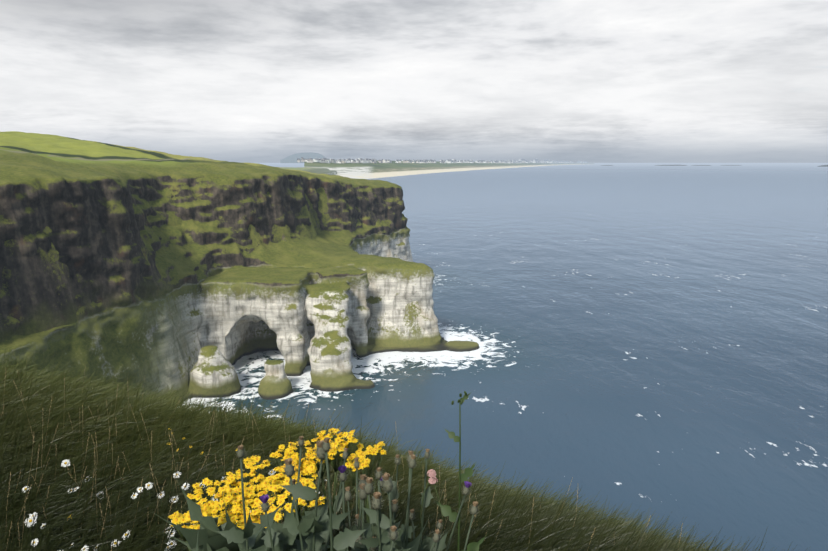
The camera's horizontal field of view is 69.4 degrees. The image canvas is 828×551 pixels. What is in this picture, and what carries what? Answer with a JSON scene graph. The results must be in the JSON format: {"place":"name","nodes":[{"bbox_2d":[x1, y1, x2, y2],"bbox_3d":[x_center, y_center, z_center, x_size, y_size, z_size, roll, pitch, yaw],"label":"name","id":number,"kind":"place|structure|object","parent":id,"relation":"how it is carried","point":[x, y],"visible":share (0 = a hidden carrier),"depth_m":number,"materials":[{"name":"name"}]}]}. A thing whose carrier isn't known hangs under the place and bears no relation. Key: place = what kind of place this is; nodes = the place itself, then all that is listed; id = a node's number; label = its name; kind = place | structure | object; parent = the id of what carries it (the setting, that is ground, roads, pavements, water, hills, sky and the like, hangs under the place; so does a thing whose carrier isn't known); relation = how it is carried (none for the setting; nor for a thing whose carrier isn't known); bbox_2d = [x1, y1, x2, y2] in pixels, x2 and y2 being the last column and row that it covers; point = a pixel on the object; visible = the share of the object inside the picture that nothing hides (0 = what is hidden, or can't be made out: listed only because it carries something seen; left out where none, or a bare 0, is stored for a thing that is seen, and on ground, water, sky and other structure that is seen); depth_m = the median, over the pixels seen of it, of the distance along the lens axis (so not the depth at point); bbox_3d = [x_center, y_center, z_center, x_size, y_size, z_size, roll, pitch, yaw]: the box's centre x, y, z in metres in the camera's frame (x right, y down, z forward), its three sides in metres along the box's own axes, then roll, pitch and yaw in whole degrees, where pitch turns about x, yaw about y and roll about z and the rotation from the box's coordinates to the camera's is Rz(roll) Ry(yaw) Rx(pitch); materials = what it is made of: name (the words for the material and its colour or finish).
{"place":"outdoors","nodes":[
{"label":"outdoors","id":0,"kind":"place"},
{"bbox_2d":[0,131,478,405],"bbox_3d":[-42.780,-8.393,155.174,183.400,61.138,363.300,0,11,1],"label":"terrain","id":1,"kind":"structure","parent":0,"point":[322,297],"depth_m":132.04,"materials":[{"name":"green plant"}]},
{"bbox_2d":[280,152,327,162],"bbox_3d":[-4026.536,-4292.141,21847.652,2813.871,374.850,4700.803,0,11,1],"label":"hill","id":2,"kind":"structure","parent":0,"point":[291,158],"depth_m":20482.31,"materials":[{"name":"grey"}]},
{"bbox_2d":[0,0,827,162],"label":"sky","id":3,"kind":"structure","parent":0,"point":[241,81],"materials":[{"name":"white"}]},
{"bbox_2d":[304,160,594,178],"bbox_3d":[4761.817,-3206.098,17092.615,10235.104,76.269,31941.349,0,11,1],"label":"land","id":4,"kind":"structure","parent":0,"point":[366,170],"depth_m":2932.04,"materials":[{"name":"beige sand"}]},
{"bbox_2d":[297,157,587,163],"bbox_3d":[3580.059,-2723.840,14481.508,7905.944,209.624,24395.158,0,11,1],"label":"town","id":5,"kind":"object","parent":4,"relation":"on","point":[350,160],"visible":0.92,"depth_m":4196.51,"materials":[{"name":"grey"}]},
{"bbox_2d":[183,163,827,550],"bbox_3d":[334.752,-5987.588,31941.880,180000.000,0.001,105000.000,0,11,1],"label":"sea","id":6,"kind":"structure","parent":0,"point":[651,337],"depth_m":151.47,"materials":[{"name":"blue liquid"}]},
{"bbox_2d":[601,165,827,166],"bbox_3d":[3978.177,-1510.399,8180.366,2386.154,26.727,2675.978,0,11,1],"label":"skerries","id":7,"kind":"structure","parent":6,"relation":"in","point":[708,165],"depth_m":8929.62,"materials":[{"name":"grey stone"}]},
{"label":"ground","id":8,"kind":"structure","parent":0,"visible":0},
{"bbox_2d":[1,369,682,550],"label":"flowers","id":9,"kind":"object","parent":8,"relation":"on","point":[260,530],"visible":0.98,"depth_m":1.81,"materials":[{"name":"yellow plant"}]},
{"bbox_2d":[0,343,810,550],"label":"grass","id":10,"kind":"structure","parent":8,"relation":"on","point":[514,514],"depth_m":3.87,"materials":[{"name":"green plant"}]}
]}

